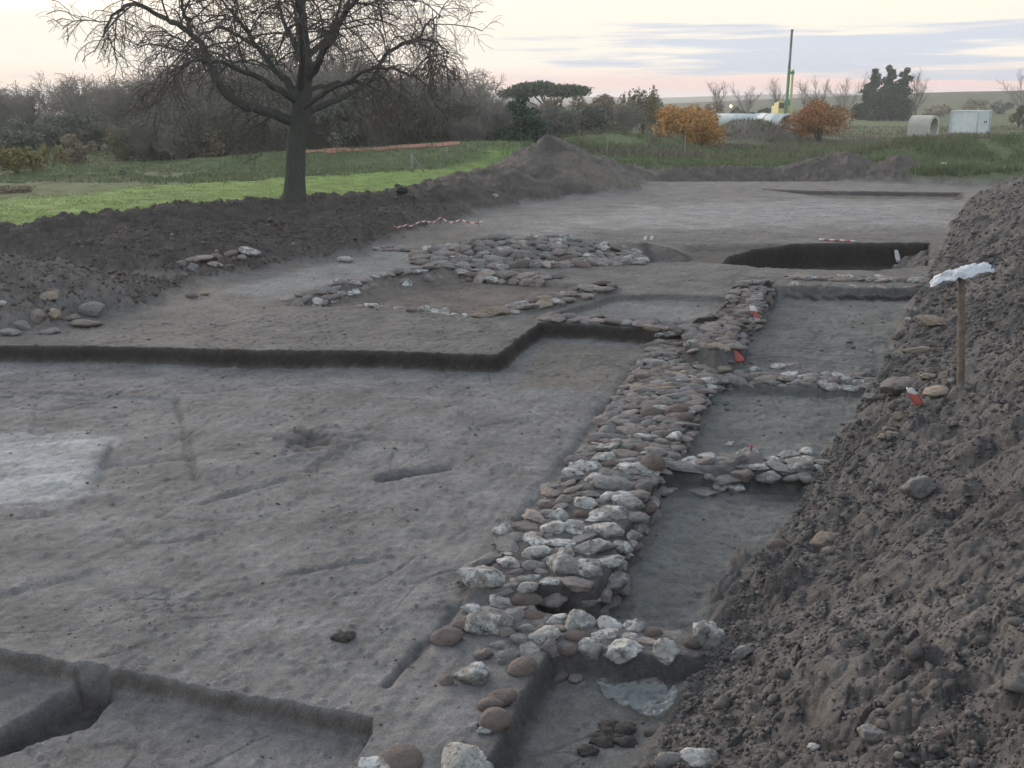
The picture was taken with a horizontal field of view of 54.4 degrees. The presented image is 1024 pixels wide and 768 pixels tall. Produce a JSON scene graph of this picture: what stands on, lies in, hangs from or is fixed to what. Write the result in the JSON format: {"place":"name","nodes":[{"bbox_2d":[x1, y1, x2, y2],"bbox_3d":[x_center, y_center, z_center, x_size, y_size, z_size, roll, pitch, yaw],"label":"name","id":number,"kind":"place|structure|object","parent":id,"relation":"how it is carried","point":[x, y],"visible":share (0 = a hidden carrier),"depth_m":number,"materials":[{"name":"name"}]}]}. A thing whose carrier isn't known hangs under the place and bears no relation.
{"place":"outdoors","nodes":[
{"label":"outdoors","id":0,"kind":"place"},
{"bbox_2d":[305,141,459,152],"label":"path","id":1,"kind":"structure","parent":0,"point":[328,150],"depth_m":52.75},
{"bbox_2d":[0,163,1011,767],"bbox_3d":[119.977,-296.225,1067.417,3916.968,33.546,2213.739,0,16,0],"label":"ground","id":2,"kind":"structure","parent":0,"point":[214,539],"depth_m":11.28,"materials":[{"name":"soil"}]},
{"bbox_2d":[0,189,459,319],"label":"bank clods","id":3,"kind":"object","parent":2,"relation":"on","point":[30,297],"visible":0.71,"depth_m":23.32,"materials":[{"name":"soil"}]},
{"bbox_2d":[0,134,659,325],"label":"earth bank","id":4,"kind":"structure","parent":2,"relation":"on","point":[554,160],"depth_m":25.45,"materials":[{"name":"soil"}]},
{"bbox_2d":[78,301,104,316],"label":"stone","id":5,"kind":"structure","parent":4,"relation":"on","point":[93,309],"depth_m":17.60,"materials":[{"name":"grey stone"}]},
{"bbox_2d":[36,0,503,202],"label":"bare tree","id":6,"kind":"object","parent":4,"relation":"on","point":[295,122],"visible":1,"depth_m":29.16,"materials":[{"name":"grey plant"}]},
{"bbox_2d":[2,142,641,316],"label":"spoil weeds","id":7,"kind":"object","parent":4,"relation":"on","point":[171,246],"visible":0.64,"depth_m":23.30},
{"bbox_2d":[278,261,457,306],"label":"stone wall","id":8,"kind":"structure","parent":2,"relation":"on","point":[301,298],"depth_m":20.23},
{"bbox_2d":[357,756,390,767],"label":"boulder","id":9,"kind":"object","parent":2,"relation":"on","point":[373,762],"visible":0.82,"depth_m":6.15,"materials":[{"name":"stone"}]},
{"bbox_2d":[0,232,798,767],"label":"floor crumbs","id":10,"kind":"object","parent":2,"relation":"on","point":[348,512],"visible":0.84,"depth_m":10.16,"materials":[{"name":"soil"}]},
{"bbox_2d":[379,744,422,767],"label":"boulder","id":11,"kind":"object","parent":2,"relation":"on","point":[403,756],"visible":0.96,"depth_m":6.20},
{"bbox_2d":[356,303,490,317],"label":"stone wall","id":12,"kind":"structure","parent":2,"relation":"on","point":[423,308],"depth_m":18.46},
{"bbox_2d":[430,627,462,645],"bbox_3d":[-0.502,1.952,7.686,0.258,0.144,0.174,-4,21,-6],"label":"boulder","id":13,"kind":"object","parent":2,"relation":"on","point":[448,636],"visible":0.99,"depth_m":7.63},
{"bbox_2d":[441,742,493,767],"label":"boulder","id":14,"kind":"object","parent":2,"relation":"on","point":[458,755],"visible":1,"depth_m":6.19,"materials":[{"name":"stone"}]},
{"bbox_2d":[452,661,489,685],"bbox_3d":[-0.295,2.095,7.155,0.290,0.188,0.201,-7,15,7],"label":"boulder","id":15,"kind":"object","parent":2,"relation":"on","point":[475,673],"visible":0.96,"depth_m":7.09,"materials":[{"name":"stone"}]},
{"bbox_2d":[476,695,504,711],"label":"boulder","id":16,"kind":"object","parent":2,"relation":"on","point":[484,704],"visible":0.77,"depth_m":6.79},
{"bbox_2d":[479,707,511,732],"bbox_3d":[-0.112,2.235,6.622,0.223,0.173,0.192,-3,13,-7],"label":"boulder","id":17,"kind":"object","parent":2,"relation":"on","point":[495,719],"visible":0.96,"depth_m":6.55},
{"bbox_2d":[487,689,517,706],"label":"boulder","id":18,"kind":"object","parent":2,"relation":"on","point":[508,697],"visible":0.79,"depth_m":6.87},
{"bbox_2d":[448,262,563,286],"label":"stone wall","id":19,"kind":"structure","parent":2,"relation":"on","point":[488,275],"depth_m":21.62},
{"bbox_2d":[498,648,520,664],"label":"boulder","id":20,"kind":"object","parent":2,"relation":"on","point":[508,656],"visible":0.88,"depth_m":7.38,"materials":[{"name":"grey stone"}]},
{"bbox_2d":[507,656,536,676],"bbox_3d":[0.072,2.074,7.284,0.231,0.150,0.172,-13,17,-15],"label":"boulder","id":21,"kind":"object","parent":2,"relation":"on","point":[523,666],"visible":0.99,"depth_m":7.23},
{"bbox_2d":[408,233,649,269],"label":"stone wall","id":22,"kind":"structure","parent":2,"relation":"on","point":[567,250],"depth_m":23.87,"materials":[{"name":"stone"}]},
{"bbox_2d":[484,280,617,315],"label":"stone wall","id":23,"kind":"structure","parent":2,"relation":"on","point":[561,298],"depth_m":18.75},
{"bbox_2d":[455,437,672,615],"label":"stone wall","id":24,"kind":"structure","parent":2,"relation":"on","point":[481,573],"depth_m":9.39,"materials":[{"name":"stone"}]},
{"bbox_2d":[640,452,664,473],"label":"boulder","id":25,"kind":"object","parent":24,"relation":"on","point":[653,461],"visible":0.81,"depth_m":10.88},
{"bbox_2d":[460,592,680,685],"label":"stone wall","id":26,"kind":"structure","parent":2,"relation":"on","point":[492,620],"depth_m":7.72,"materials":[{"name":"stone"}]},
{"bbox_2d":[536,312,666,331],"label":"stone wall","id":27,"kind":"structure","parent":2,"relation":"on","point":[634,321],"depth_m":17.26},
{"bbox_2d":[589,719,655,748],"bbox_3d":[0.761,2.407,6.852,0.483,0.103,0.316,0,16,0],"label":"stone pile","id":28,"kind":"object","parent":2,"relation":"on","point":[610,733],"visible":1,"depth_m":6.81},
{"bbox_2d":[589,323,720,457],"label":"stone wall","id":29,"kind":"structure","parent":2,"relation":"on","point":[666,384],"depth_m":13.57,"materials":[{"name":"stone"}]},
{"bbox_2d":[699,277,775,372],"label":"stone wall","id":30,"kind":"structure","parent":2,"relation":"on","point":[724,323],"depth_m":17.38,"materials":[{"name":"stone"}]},
{"bbox_2d":[663,447,828,497],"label":"stone wall","id":31,"kind":"structure","parent":2,"relation":"on","point":[733,480],"depth_m":11.22,"materials":[{"name":"stone"}]},
{"bbox_2d":[610,295,910,723],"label":"room crumbs","id":32,"kind":"object","parent":2,"relation":"on","point":[728,403],"visible":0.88,"depth_m":14.14,"materials":[{"name":"soil"}]},
{"bbox_2d":[713,362,874,392],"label":"stone wall","id":33,"kind":"structure","parent":2,"relation":"on","point":[811,378],"depth_m":14.62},
{"bbox_2d":[645,175,1023,767],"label":"spoil heap","id":34,"kind":"object","parent":2,"relation":"on","point":[977,553],"visible":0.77,"depth_m":7.39,"materials":[{"name":"soil"}]},
{"bbox_2d":[654,751,681,767],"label":"boulder","id":35,"kind":"object","parent":34,"relation":"on","point":[666,759],"visible":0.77,"depth_m":6.25,"materials":[{"name":"grey stone"}]},
{"bbox_2d":[680,747,718,767],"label":"boulder","id":36,"kind":"object","parent":34,"relation":"on","point":[696,757],"visible":0.98,"depth_m":6.03,"materials":[{"name":"stone"}]},
{"bbox_2d":[692,620,725,647],"bbox_3d":[1.501,1.952,7.658,0.266,0.232,0.199,2,13,-20],"label":"boulder","id":37,"kind":"object","parent":34,"relation":"on","point":[709,633],"visible":0.87,"depth_m":7.61,"materials":[{"name":"stone"}]},
{"bbox_2d":[809,531,840,547],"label":"stone","id":38,"kind":"object","parent":34,"relation":"on","point":[822,539],"visible":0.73,"depth_m":9.25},
{"bbox_2d":[632,175,1023,767],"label":"soil crumbs","id":39,"kind":"object","parent":34,"relation":"on","point":[933,749],"visible":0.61,"depth_m":7.06,"materials":[{"name":"soil"}]},
{"bbox_2d":[643,175,1023,767],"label":"soil clods","id":40,"kind":"object","parent":34,"relation":"on","point":[1012,683],"visible":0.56,"depth_m":10.55,"materials":[{"name":"soil"}]},
{"bbox_2d":[857,723,886,743],"bbox_3d":[1.940,1.876,5.355,0.167,0.094,0.110,8,14,8],"label":"stone","id":41,"kind":"object","parent":34,"relation":"on","point":[870,733],"visible":0.98,"depth_m":5.31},
{"bbox_2d":[879,376,917,395],"bbox_3d":[5.153,0.029,13.211,0.617,0.257,0.520,-2,15,-8],"label":"stone","id":42,"kind":"object","parent":34,"relation":"on","point":[893,386],"visible":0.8,"depth_m":13.06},
{"bbox_2d":[898,475,937,499],"bbox_3d":[3.664,0.951,8.959,0.337,0.305,0.230,2,16,7],"label":"stone","id":43,"kind":"object","parent":34,"relation":"on","point":[921,487],"visible":0.94,"depth_m":8.86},
{"bbox_2d":[916,315,946,325],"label":"stone","id":44,"kind":"object","parent":34,"relation":"on","point":[931,320],"visible":1,"depth_m":16.01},
{"bbox_2d":[922,385,949,397],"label":"stone","id":45,"kind":"object","parent":34,"relation":"on","point":[933,391],"visible":0.99,"depth_m":11.36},
{"bbox_2d":[957,277,965,384],"bbox_3d":[5.016,-0.480,11.121,0.247,1.463,0.092,0,16,0],"label":"wooden stake","id":46,"kind":"object","parent":34,"relation":"on","point":[961,335],"visible":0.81,"depth_m":11.07,"materials":[{"name":"brown wood"}]},
{"bbox_2d":[929,262,994,286],"bbox_3d":[4.925,-1.202,10.924,0.699,0.279,0.332,0,16,0],"label":"plastic bag","id":47,"kind":"object","parent":46,"relation":"on","point":[965,272],"visible":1,"depth_m":10.84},
{"bbox_2d":[784,273,929,288],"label":"stone wall","id":48,"kind":"structure","parent":2,"relation":"on","point":[877,278],"depth_m":21.29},
{"bbox_2d":[0,90,1023,224],"bbox_3d":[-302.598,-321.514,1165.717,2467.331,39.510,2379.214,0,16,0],"label":"field","id":49,"kind":"structure","parent":0,"point":[850,161],"depth_m":49.20,"materials":[{"name":"plant"}]},
{"bbox_2d":[0,85,37,143],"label":"bare bush","id":50,"kind":"object","parent":49,"relation":"on","point":[17,109],"visible":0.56,"depth_m":76.66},
{"bbox_2d":[0,144,44,172],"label":"shrub","id":51,"kind":"object","parent":49,"relation":"on","point":[15,158],"visible":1,"depth_m":43.52,"materials":[{"name":"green plant"}]},
{"bbox_2d":[0,124,45,149],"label":"shrub","id":52,"kind":"object","parent":49,"relation":"on","point":[10,137],"visible":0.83,"depth_m":57.97,"materials":[{"name":"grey plant"}]},
{"bbox_2d":[5,118,56,148],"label":"shrub","id":53,"kind":"object","parent":49,"relation":"on","point":[24,125],"visible":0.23,"depth_m":67.42,"materials":[{"name":"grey plant"}]},
{"bbox_2d":[0,80,63,132],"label":"bare bush","id":54,"kind":"object","parent":49,"relation":"on","point":[26,97],"visible":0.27,"depth_m":80.02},
{"bbox_2d":[39,143,68,167],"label":"shrub","id":55,"kind":"object","parent":49,"relation":"on","point":[55,153],"visible":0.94,"depth_m":48.54,"materials":[{"name":"green plant"}]},
{"bbox_2d":[32,112,85,149],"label":"shrub","id":56,"kind":"object","parent":49,"relation":"on","point":[53,133],"visible":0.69,"depth_m":63.80,"materials":[{"name":"grey plant"}]},
{"bbox_2d":[29,70,119,138],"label":"bare bush","id":57,"kind":"object","parent":49,"relation":"on","point":[70,88],"visible":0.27,"depth_m":79.99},
{"bbox_2d":[59,133,96,162],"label":"shrub","id":58,"kind":"object","parent":49,"relation":"on","point":[79,153],"visible":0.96,"depth_m":52.33,"materials":[{"name":"brown plant"}]},
{"bbox_2d":[75,111,109,150],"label":"shrub","id":59,"kind":"object","parent":49,"relation":"on","point":[94,135],"visible":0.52,"depth_m":65.29,"materials":[{"name":"grey plant"}]},
{"bbox_2d":[57,74,151,147],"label":"bare bush","id":60,"kind":"object","parent":49,"relation":"on","point":[87,107],"visible":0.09,"depth_m":68.15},
{"bbox_2d":[82,84,149,156],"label":"bare bush","id":61,"kind":"object","parent":49,"relation":"on","point":[107,114],"visible":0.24,"depth_m":57.16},
{"bbox_2d":[104,117,142,160],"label":"shrub","id":62,"kind":"object","parent":49,"relation":"on","point":[124,154],"visible":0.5,"depth_m":54.83,"materials":[{"name":"green plant"}]},
{"bbox_2d":[105,110,173,160],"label":"bare bush","id":63,"kind":"object","parent":49,"relation":"on","point":[140,142],"visible":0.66,"depth_m":53.75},
{"bbox_2d":[106,62,232,159],"bbox_3d":[-19.549,-15.533,57.683,6.751,6.019,7.228,12,20,37],"label":"bare bush","id":64,"kind":"object","parent":49,"relation":"on","point":[143,85],"visible":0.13,"depth_m":56.19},
{"bbox_2d":[125,94,222,160],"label":"bare bush","id":65,"kind":"object","parent":49,"relation":"on","point":[177,150],"visible":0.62,"depth_m":52.84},
{"bbox_2d":[165,100,243,157],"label":"bare bush","id":66,"kind":"object","parent":49,"relation":"on","point":[207,119],"visible":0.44,"depth_m":53.10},
{"bbox_2d":[184,125,224,157],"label":"shrub","id":67,"kind":"object","parent":49,"relation":"on","point":[214,149],"visible":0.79,"depth_m":53.29,"materials":[{"name":"grey plant"}]},
{"bbox_2d":[134,58,288,155],"bbox_3d":[-16.532,-15.714,57.599,9.183,5.987,8.366,11,20,35],"label":"bare bush","id":68,"kind":"object","parent":49,"relation":"on","point":[202,96],"visible":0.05,"depth_m":55.58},
{"bbox_2d":[181,88,290,156],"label":"bare bush","id":69,"kind":"object","parent":49,"relation":"on","point":[242,148],"visible":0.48,"depth_m":54.61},
{"bbox_2d":[175,40,314,83],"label":"bare bush","id":70,"kind":"object","parent":49,"relation":"on","point":[261,68],"visible":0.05,"depth_m":66.39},
{"bbox_2d":[223,87,315,151],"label":"bare bush","id":71,"kind":"object","parent":49,"relation":"on","point":[281,143],"visible":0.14,"depth_m":55.39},
{"bbox_2d":[221,67,328,148],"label":"bare bush","id":72,"kind":"object","parent":49,"relation":"on","point":[268,94],"visible":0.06,"depth_m":56.32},
{"bbox_2d":[0,133,578,183],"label":"rough grass","id":73,"kind":"structure","parent":49,"relation":"on","point":[104,170],"depth_m":46.44,"materials":[{"name":"plant"}]},
{"bbox_2d":[234,54,355,149],"bbox_3d":[-12.527,-16.407,59.331,9.462,6.306,9.253,5,17,15],"label":"bare bush","id":74,"kind":"object","parent":49,"relation":"on","point":[324,71],"visible":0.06,"depth_m":57.91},
{"bbox_2d":[281,101,336,149],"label":"bare bush","id":75,"kind":"object","parent":49,"relation":"on","point":[319,140],"visible":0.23,"depth_m":57.62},
{"bbox_2d":[252,56,377,148],"bbox_3d":[-11.483,-16.069,58.199,8.630,6.428,7.862,1,16,4],"label":"bare bush","id":76,"kind":"object","parent":49,"relation":"on","point":[318,113],"visible":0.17,"depth_m":56.88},
{"bbox_2d":[269,37,387,83],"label":"bare bush","id":77,"kind":"object","parent":49,"relation":"on","point":[340,52],"visible":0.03,"depth_m":67.51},
{"bbox_2d":[323,97,359,147],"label":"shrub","id":78,"kind":"object","parent":49,"relation":"on","point":[337,136],"visible":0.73,"depth_m":55.68,"materials":[{"name":"green plant"}]},
{"bbox_2d":[264,58,420,146],"bbox_3d":[-9.681,-16.505,59.899,9.144,5.987,8.942,6,17,19],"label":"bare bush","id":79,"kind":"object","parent":49,"relation":"on","point":[347,86],"visible":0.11,"depth_m":57.21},
{"bbox_2d":[319,103,414,147],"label":"bare bush","id":80,"kind":"object","parent":49,"relation":"on","point":[370,140],"visible":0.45,"depth_m":57.40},
{"bbox_2d":[317,70,452,147],"bbox_3d":[-8.108,-16.218,59.720,8.644,5.421,7.799,-7,17,-23],"label":"bare bush","id":81,"kind":"object","parent":49,"relation":"on","point":[404,125],"visible":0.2,"depth_m":58.13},
{"bbox_2d":[376,80,483,145],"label":"bare bush","id":82,"kind":"object","parent":49,"relation":"on","point":[427,129],"visible":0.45,"depth_m":59.13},
{"bbox_2d":[382,72,512,143],"bbox_3d":[-4.537,-16.777,61.801,7.422,5.462,7.904,6,17,21],"label":"bare bush","id":83,"kind":"object","parent":49,"relation":"on","point":[459,90],"visible":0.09,"depth_m":61.12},
{"bbox_2d":[403,64,505,111],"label":"bare bush","id":84,"kind":"object","parent":49,"relation":"on","point":[475,83],"visible":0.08,"depth_m":70.01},
{"bbox_2d":[421,84,504,141],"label":"bare bush","id":85,"kind":"object","parent":49,"relation":"on","point":[484,113],"visible":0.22,"depth_m":59.67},
{"bbox_2d":[447,114,492,141],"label":"bare bush","id":86,"kind":"object","parent":49,"relation":"on","point":[469,133],"visible":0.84,"depth_m":57.73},
{"bbox_2d":[463,96,515,127],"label":"bare bush","id":87,"kind":"object","parent":49,"relation":"on","point":[496,103],"visible":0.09,"depth_m":61.40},
{"bbox_2d":[475,119,523,140],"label":"bare bush","id":88,"kind":"object","parent":49,"relation":"on","point":[492,137],"visible":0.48,"depth_m":58.79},
{"bbox_2d":[491,93,552,142],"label":"evergreen bush","id":89,"kind":"object","parent":49,"relation":"on","point":[530,121],"visible":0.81,"depth_m":57.60,"materials":[{"name":"green plant"}]},
{"bbox_2d":[496,80,594,105],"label":"umbrella pine","id":90,"kind":"object","parent":49,"relation":"on","point":[539,87],"visible":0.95,"depth_m":122.30,"materials":[{"name":"green plant"}]},
{"bbox_2d":[525,99,581,138],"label":"bare bush","id":91,"kind":"object","parent":49,"relation":"on","point":[549,126],"visible":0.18,"depth_m":72.55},
{"bbox_2d":[545,107,583,136],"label":"tree","id":92,"kind":"object","parent":49,"relation":"on","point":[569,119],"visible":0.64,"depth_m":73.20,"materials":[{"name":"green plant"}]},
{"bbox_2d":[565,95,598,134],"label":"tree","id":93,"kind":"object","parent":49,"relation":"on","point":[582,103],"visible":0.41,"depth_m":75.27,"materials":[{"name":"green plant"}]},
{"bbox_2d":[581,104,610,134],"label":"tree","id":94,"kind":"object","parent":49,"relation":"on","point":[597,121],"visible":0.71,"depth_m":74.13,"materials":[{"name":"green plant"}]},
{"bbox_2d":[590,93,621,132],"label":"tree","id":95,"kind":"object","parent":49,"relation":"on","point":[605,99],"visible":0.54,"depth_m":76.80,"materials":[{"name":"grey plant"}]},
{"bbox_2d":[609,99,645,133],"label":"bare bush","id":96,"kind":"object","parent":49,"relation":"on","point":[625,120],"visible":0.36,"depth_m":82.62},
{"bbox_2d":[628,85,663,133],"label":"poplar clump","id":97,"kind":"object","parent":49,"relation":"on","point":[651,102],"visible":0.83,"depth_m":91.91,"materials":[{"name":"green plant"}]},
{"bbox_2d":[649,104,730,147],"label":"autumn tree","id":98,"kind":"object","parent":49,"relation":"on","point":[705,133],"visible":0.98,"depth_m":66.77,"materials":[{"name":"orange plant"}]},
{"bbox_2d":[714,113,758,124],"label":"concrete pipe","id":99,"kind":"object","parent":49,"relation":"on","point":[724,118],"visible":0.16,"depth_m":114.29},
{"bbox_2d":[522,119,989,159],"bbox_3d":[24.645,-17.011,67.917,48.738,2.079,28.295,0,16,0],"label":"dry scrub","id":100,"kind":"object","parent":49,"relation":"on","point":[661,152],"visible":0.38,"depth_m":61.62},
{"bbox_2d":[521,130,1023,177],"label":"weeds","id":101,"kind":"object","parent":49,"relation":"on","point":[1000,164],"visible":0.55,"depth_m":53.72,"materials":[{"name":"green plant"}]},
{"bbox_2d":[754,113,793,131],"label":"concrete pipe","id":102,"kind":"object","parent":49,"relation":"on","point":[777,117],"visible":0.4,"depth_m":99.63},
{"bbox_2d":[771,29,795,115],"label":"drilling rig","id":103,"kind":"object","parent":49,"relation":"on","point":[781,107],"visible":0.82,"depth_m":169.23,"materials":[{"name":"green metal"}]},
{"bbox_2d":[773,98,855,141],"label":"autumn tree","id":104,"kind":"object","parent":49,"relation":"on","point":[808,120],"visible":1,"depth_m":73.16,"materials":[{"name":"orange plant"}]},
{"bbox_2d":[628,116,1023,146],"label":"dry grass","id":105,"kind":"structure","parent":49,"relation":"on","point":[856,137],"depth_m":90.44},
{"bbox_2d":[823,72,872,113],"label":"bare tree","id":106,"kind":"object","parent":49,"relation":"on","point":[845,95],"visible":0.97,"depth_m":191.21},
{"bbox_2d":[849,68,882,119],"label":"conifer","id":107,"kind":"object","parent":49,"relation":"on","point":[875,83],"visible":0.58,"depth_m":164.59,"materials":[{"name":"green plant"}]},
{"bbox_2d":[876,64,897,119],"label":"conifer","id":108,"kind":"object","parent":49,"relation":"on","point":[891,74],"visible":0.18,"depth_m":165.66,"materials":[{"name":"green plant"}]},
{"bbox_2d":[863,85,916,120],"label":"conifer","id":109,"kind":"object","parent":49,"relation":"on","point":[893,102],"visible":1,"depth_m":156.59,"materials":[{"name":"plant"}]},
{"bbox_2d":[886,67,915,119],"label":"conifer","id":110,"kind":"object","parent":49,"relation":"on","point":[904,80],"visible":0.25,"depth_m":164.21,"materials":[{"name":"green plant"}]},
{"bbox_2d":[909,67,932,114],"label":"bare tree","id":111,"kind":"object","parent":49,"relation":"on","point":[917,92],"visible":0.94,"depth_m":181.75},
{"bbox_2d":[907,115,938,136],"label":"concrete culvert","id":112,"kind":"object","parent":49,"relation":"on","point":[924,124],"visible":0.79,"depth_m":88.66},
{"bbox_2d":[948,110,991,133],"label":"site container","id":113,"kind":"object","parent":49,"relation":"on","point":[962,121],"visible":0.91,"depth_m":99.47,"materials":[{"name":"metal"}]},
{"bbox_2d":[0,0,1023,112],"label":"sky","id":114,"kind":"structure","parent":0,"point":[614,48],"materials":[{"name":"white"}]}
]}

